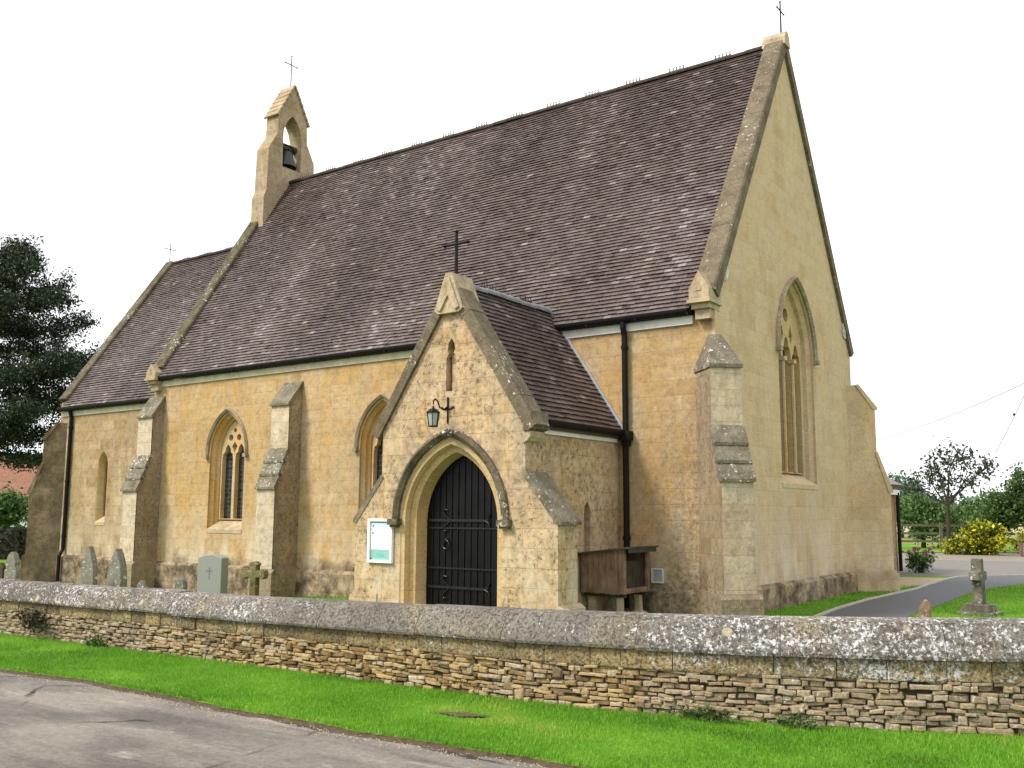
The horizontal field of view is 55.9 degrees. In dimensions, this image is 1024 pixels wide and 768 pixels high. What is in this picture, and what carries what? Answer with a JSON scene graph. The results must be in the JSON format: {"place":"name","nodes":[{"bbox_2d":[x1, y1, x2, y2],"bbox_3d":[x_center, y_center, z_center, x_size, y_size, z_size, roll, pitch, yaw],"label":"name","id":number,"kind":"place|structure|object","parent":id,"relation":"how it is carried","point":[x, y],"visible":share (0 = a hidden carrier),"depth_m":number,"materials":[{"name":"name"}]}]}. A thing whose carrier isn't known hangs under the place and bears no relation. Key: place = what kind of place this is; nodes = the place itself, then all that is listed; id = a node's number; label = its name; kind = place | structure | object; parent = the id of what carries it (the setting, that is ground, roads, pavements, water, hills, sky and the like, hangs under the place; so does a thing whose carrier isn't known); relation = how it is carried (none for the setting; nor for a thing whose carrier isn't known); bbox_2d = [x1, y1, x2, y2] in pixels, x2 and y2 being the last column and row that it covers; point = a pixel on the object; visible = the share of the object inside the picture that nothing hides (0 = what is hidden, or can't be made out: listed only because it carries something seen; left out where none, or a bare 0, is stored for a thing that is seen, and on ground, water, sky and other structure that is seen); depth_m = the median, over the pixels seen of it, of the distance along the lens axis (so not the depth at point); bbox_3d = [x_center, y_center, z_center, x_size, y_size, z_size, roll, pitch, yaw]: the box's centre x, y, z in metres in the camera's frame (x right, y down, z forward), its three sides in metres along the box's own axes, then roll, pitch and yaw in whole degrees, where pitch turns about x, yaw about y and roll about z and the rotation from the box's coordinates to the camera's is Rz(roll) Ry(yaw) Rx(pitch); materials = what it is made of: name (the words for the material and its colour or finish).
{"place":"outdoors","nodes":[
{"label":"outdoors","id":0,"kind":"place"},
{"bbox_2d":[0,672,547,767],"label":"road","id":1,"kind":"structure","parent":0,"point":[50,724],"depth_m":7.32,"materials":[{"name":"grey asphalt"}]},
{"bbox_2d":[1,672,541,767],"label":"road grit","id":2,"kind":"object","parent":1,"relation":"on","point":[284,722],"visible":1,"depth_m":7.83,"materials":[{"name":"grey gravel"}]},
{"bbox_2d":[0,632,1023,767],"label":"grass verge","id":3,"kind":"object","parent":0,"point":[535,756],"depth_m":7.48,"materials":[{"name":"green plant"}]},
{"bbox_2d":[82,629,114,647],"bbox_3d":[-5.177,3.181,11.991,0.716,0.250,0.192,-5,-9,35],"label":"weed clump","id":4,"kind":"object","parent":3,"relation":"on","point":[98,642],"visible":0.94,"depth_m":11.99,"materials":[{"name":"green plant"}]},
{"bbox_2d":[0,669,584,767],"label":"soil edge","id":5,"kind":"object","parent":3,"relation":"on","point":[425,744],"visible":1,"depth_m":7.78,"materials":[{"name":"brown soil"}]},
{"bbox_2d":[433,711,486,715],"bbox_3d":[-0.428,2.739,7.996,0.513,0.002,0.165,-1,-8,8],"label":"soil scar","id":6,"kind":"object","parent":3,"relation":"on","point":[462,713],"visible":1,"depth_m":8.03},
{"bbox_2d":[0,578,1023,735],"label":"boundary wall","id":7,"kind":"structure","parent":3,"relation":"on","point":[961,675],"depth_m":8.37,"materials":[{"name":"stone"}]},
{"bbox_2d":[15,604,52,634],"bbox_3d":[-6.306,3.089,12.704,0.982,0.400,0.154,-5,-9,35],"label":"bramble clump","id":8,"kind":"object","parent":7,"relation":"attached to","point":[31,618],"visible":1,"depth_m":12.71,"materials":[{"name":"green plant"}]},
{"bbox_2d":[656,698,748,726],"bbox_3d":[1.529,2.676,7.872,0.889,0.219,0.217,-5,-9,35],"label":"weed clump","id":9,"kind":"object","parent":3,"relation":"on","point":[704,714],"visible":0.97,"depth_m":7.86,"materials":[{"name":"green plant"}]},
{"bbox_2d":[761,710,829,730],"bbox_3d":[2.232,2.666,7.609,0.538,0.178,0.208,-5,-9,35],"label":"weed clump","id":10,"kind":"object","parent":3,"relation":"on","point":[791,721],"visible":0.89,"depth_m":7.61,"materials":[{"name":"green plant"}]},
{"bbox_2d":[0,522,1023,617],"bbox_3d":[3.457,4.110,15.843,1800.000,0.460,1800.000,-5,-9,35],"label":"ground","id":11,"kind":"structure","parent":0,"point":[905,547],"depth_m":19.80,"materials":[{"name":"green plant"}]},
{"bbox_2d":[0,563,5,578],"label":"grave marker","id":12,"kind":"object","parent":11,"relation":"on","point":[2,567],"visible":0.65,"depth_m":21.60,"materials":[{"name":"stone"}]},
{"bbox_2d":[4,552,20,579],"bbox_3d":[-11.056,4.335,21.315,0.440,1.232,0.240,-2,-8,19],"label":"headstone","id":13,"kind":"object","parent":11,"relation":"on","point":[12,570],"visible":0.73,"depth_m":21.30,"materials":[{"name":"grey stone"}]},
{"bbox_2d":[0,526,26,558],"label":"hedge","id":14,"kind":"object","parent":11,"relation":"on","point":[12,539],"visible":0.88,"depth_m":35.12,"materials":[{"name":"green plant"}]},
{"bbox_2d":[0,480,28,527],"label":"tree","id":15,"kind":"object","parent":11,"relation":"on","point":[13,509],"visible":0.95,"depth_m":51.05,"materials":[{"name":"green plant"}]},
{"bbox_2d":[0,454,37,528],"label":"cottage","id":16,"kind":"structure","parent":11,"relation":"on","point":[24,479],"depth_m":62.84,"materials":[{"name":"orange tile"}]},
{"bbox_2d":[0,232,104,473],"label":"yew tree","id":17,"kind":"object","parent":11,"relation":"on","point":[30,404],"visible":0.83,"depth_m":45.79,"materials":[{"name":"green plant"}]},
{"bbox_2d":[80,546,97,584],"bbox_3d":[-9.367,4.252,21.349,0.500,1.303,0.240,-3,-8,23],"label":"headstone","id":18,"kind":"object","parent":11,"relation":"on","point":[89,573],"visible":0.68,"depth_m":21.31,"materials":[{"name":"grey stone"}]},
{"bbox_2d":[106,549,126,586],"bbox_3d":[-8.524,4.175,20.814,0.500,1.224,0.300,-3,-8,21],"label":"headstone","id":19,"kind":"object","parent":11,"relation":"on","point":[117,573],"visible":0.64,"depth_m":20.75,"materials":[{"name":"grey stone"}]},
{"bbox_2d":[137,580,147,587],"bbox_3d":[-7.741,4.380,20.159,0.340,0.543,0.200,-3,-8,25],"label":"headstone","id":20,"kind":"object","parent":11,"relation":"on","point":[142,583],"visible":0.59,"depth_m":20.14,"materials":[{"name":"grey stone"}]},
{"bbox_2d":[175,578,187,589],"bbox_3d":[-6.667,4.199,19.409,0.340,0.574,0.220,-3,-8,25],"label":"headstone","id":21,"kind":"object","parent":11,"relation":"on","point":[180,583],"visible":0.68,"depth_m":19.38,"materials":[{"name":"grey stone"}]},
{"bbox_2d":[197,554,228,593],"bbox_3d":[-5.888,3.870,18.955,0.640,1.022,0.340,-2,-8,17],"label":"headstone","id":22,"kind":"object","parent":11,"relation":"on","point":[212,577],"visible":0.67,"depth_m":18.86,"materials":[{"name":"grey stone"}]},
{"bbox_2d":[241,561,268,595],"bbox_3d":[-4.871,3.791,18.232,0.520,0.866,0.400,-2,-8,15],"label":"grave cross","id":23,"kind":"object","parent":11,"relation":"on","point":[254,573],"visible":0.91,"depth_m":18.18,"materials":[{"name":"stone"}]},
{"bbox_2d":[20,1,902,615],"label":"church","id":24,"kind":"structure","parent":11,"relation":"on","point":[610,319],"depth_m":20.61,"materials":[{"name":"limestone"},{"name":"clay tile"},{"name":"wood"}]},
{"bbox_2d":[94,452,107,524],"bbox_3d":[-11.666,2.991,27.683,0.480,2.110,0.282,-5,-9,35],"label":"window","id":25,"kind":"structure","parent":24,"relation":"in","point":[102,465],"depth_m":27.76,"materials":[{"name":"stone"}]},
{"bbox_2d":[203,408,247,533],"bbox_3d":[-6.932,2.123,23.775,1.603,3.075,0.470,-5,-9,35],"label":"window","id":26,"kind":"structure","parent":24,"relation":"in","point":[229,446],"depth_m":24.00,"materials":[{"name":"stone"}]},
{"bbox_2d":[282,143,296,169],"bbox_3d":[-6.968,-6.989,29.726,0.662,0.780,0.662,2,-8,-9],"label":"church bell","id":27,"kind":"object","parent":24,"relation":"hanging from","point":[289,151],"visible":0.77,"depth_m":29.62,"materials":[{"name":"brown metal"}]},
{"bbox_2d":[352,393,389,509],"bbox_3d":[-2.717,1.741,20.788,1.603,3.075,0.470,-5,-9,35],"label":"window","id":28,"kind":"structure","parent":24,"relation":"in","point":[371,448],"depth_m":21.13,"materials":[{"name":"stone"}]},
{"bbox_2d":[367,519,393,562],"bbox_3d":[-2.244,2.669,16.429,0.560,0.740,0.055,-5,-9,35],"label":"notice board","id":29,"kind":"object","parent":24,"relation":"attached to","point":[380,538],"visible":1,"depth_m":16.43,"materials":[{"name":"white paper"}]},
{"bbox_2d":[426,397,453,426],"bbox_3d":[-1.195,0.449,15.713,0.270,0.520,0.487,-5,-9,35],"label":"wall lantern","id":30,"kind":"object","parent":24,"relation":"attached to","point":[433,413],"depth_m":15.54,"materials":[{"name":"black paint"}]},
{"bbox_2d":[426,456,496,606],"bbox_3d":[-0.773,2.501,15.960,1.660,2.681,0.145,-5,-9,35],"label":"door","id":31,"kind":"structure","parent":24,"relation":"in","point":[461,567],"depth_m":15.99,"materials":[{"name":"wood"}]},
{"bbox_2d":[776,276,819,489],"bbox_3d":[5.735,-0.055,19.797,0.462,4.389,2.335,-5,-9,35],"label":"window","id":32,"kind":"structure","parent":24,"relation":"in","point":[794,348],"depth_m":20.30,"materials":[{"name":"stone"}]},
{"bbox_2d":[577,545,658,612],"bbox_3d":[1.742,3.281,15.966,1.010,1.200,1.040,-5,-9,35],"label":"wooden cupboard","id":33,"kind":"object","parent":11,"relation":"on","point":[611,574],"visible":0.83,"depth_m":15.72,"materials":[{"name":"wood"}]},
{"bbox_2d":[900,577,943,587],"bbox_3d":[10.317,5.131,24.960,1.300,0.020,4.300,-5,-9,35],"label":"gravel patch","id":34,"kind":"object","parent":11,"relation":"on","point":[911,581],"visible":0.67,"depth_m":25.13,"materials":[{"name":"beige gravel"}]},
{"bbox_2d":[822,576,1023,616],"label":"footpath","id":35,"kind":"structure","parent":11,"relation":"on","point":[906,604],"depth_m":19.97,"materials":[{"name":"grey asphalt"}]},
{"bbox_2d":[814,574,1023,615],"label":"path kerb","id":36,"kind":"structure","parent":35,"relation":"on","point":[857,602],"depth_m":20.80,"materials":[{"name":"concrete"}]},
{"bbox_2d":[917,599,931,617],"bbox_3d":[6.531,3.619,15.316,0.342,0.402,0.320,-3,-8,25],"label":"stone stump","id":37,"kind":"object","parent":11,"relation":"on","point":[925,607],"visible":0.65,"depth_m":15.22,"materials":[{"name":"brown stone"}]},
{"bbox_2d":[887,468,965,537],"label":"broad tree","id":38,"kind":"object","parent":11,"relation":"on","point":[897,478],"visible":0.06,"depth_m":72.76,"materials":[{"name":"green plant"}]},
{"bbox_2d":[896,486,967,547],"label":"broad tree","id":39,"kind":"object","parent":11,"relation":"on","point":[915,511],"visible":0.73,"depth_m":50.90,"materials":[{"name":"green plant"}]},
{"bbox_2d":[903,435,1003,540],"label":"tree","id":40,"kind":"object","parent":11,"relation":"on","point":[948,462],"visible":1,"depth_m":43.64,"materials":[{"name":"green plant"}]},
{"bbox_2d":[897,523,1021,547],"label":"rail fence","id":41,"kind":"object","parent":11,"relation":"on","point":[940,533],"visible":0.12,"depth_m":49.32,"materials":[{"name":"brown wood"}]},
{"bbox_2d":[902,552,1016,552],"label":"soil border","id":42,"kind":"object","parent":11,"relation":"on","point":[956,552],"visible":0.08,"depth_m":44.93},
{"bbox_2d":[898,560,1023,576],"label":"paved yard","id":43,"kind":"structure","parent":11,"relation":"on","point":[951,568],"depth_m":31.38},
{"bbox_2d":[902,545,937,572],"bbox_3d":[12.293,5.312,29.134,0.963,0.898,0.842,3,-8,-21],"label":"flowering plant","id":44,"kind":"object","parent":43,"relation":"on","point":[918,562],"visible":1,"depth_m":28.98,"materials":[{"name":"green plant"}]},
{"bbox_2d":[898,553,1023,561],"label":"gravel drive","id":45,"kind":"structure","parent":11,"relation":"on","point":[1010,557],"depth_m":39.70,"materials":[{"name":"beige gravel"}]},
{"bbox_2d":[940,493,986,506],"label":"hedgerow","id":46,"kind":"object","parent":11,"relation":"on","point":[967,498],"visible":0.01,"depth_m":231.50,"materials":[{"name":"green plant"}]},
{"bbox_2d":[944,490,986,538],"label":"broad tree","id":47,"kind":"object","parent":11,"relation":"on","point":[963,510],"visible":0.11,"depth_m":61.44,"materials":[{"name":"green plant"}]},
{"bbox_2d":[936,517,1010,555],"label":"golden shrub","id":48,"kind":"object","parent":11,"relation":"on","point":[987,538],"visible":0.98,"depth_m":42.19,"materials":[{"name":"yellow plant"}]},
{"bbox_2d":[956,558,1003,616],"bbox_3d":[8.184,3.554,16.914,0.560,0.970,0.600,8,-11,-44],"label":"grave cross","id":49,"kind":"object","parent":11,"relation":"on","point":[977,605],"visible":0.96,"depth_m":16.82,"materials":[{"name":"stone"}]},
{"bbox_2d":[965,485,1023,550],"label":"broad tree","id":50,"kind":"object","parent":11,"relation":"on","point":[991,501],"visible":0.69,"depth_m":47.12,"materials":[{"name":"green plant"}]},
{"bbox_2d":[982,462,1023,539],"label":"broad tree","id":51,"kind":"object","parent":11,"relation":"on","point":[1015,485],"visible":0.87,"depth_m":46.87,"materials":[{"name":"green plant"}]},
{"bbox_2d":[1007,523,1023,553],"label":"golden shrub","id":52,"kind":"object","parent":11,"relation":"on","point":[1013,542],"visible":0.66,"depth_m":43.63,"materials":[{"name":"yellow plant"}]},
{"bbox_2d":[0,0,1023,503],"label":"sky","id":53,"kind":"structure","parent":0,"point":[130,130],"materials":[{"name":"white"}]},
{"bbox_2d":[876,383,1023,440],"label":"overhead cable","id":54,"kind":"object","parent":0,"point":[955,413],"visible":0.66,"depth_m":51.06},
{"bbox_2d":[897,534,1018,545],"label":"field","id":55,"kind":"structure","parent":0,"point":[912,538],"depth_m":68.21,"materials":[{"name":"green plant"}]},
{"bbox_2d":[896,522,1023,532],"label":"stubble field","id":56,"kind":"structure","parent":0,"point":[907,529],"depth_m":115.78,"materials":[{"name":"plant"}]},
{"bbox_2d":[995,396,1023,451],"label":"overhead cable","id":57,"kind":"object","parent":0,"point":[1010,424],"visible":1,"depth_m":57.18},
{"bbox_2d":[1018,534,1023,556],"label":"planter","id":58,"kind":"object","parent":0,"point":[1021,548],"visible":1,"depth_m":40.78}
]}

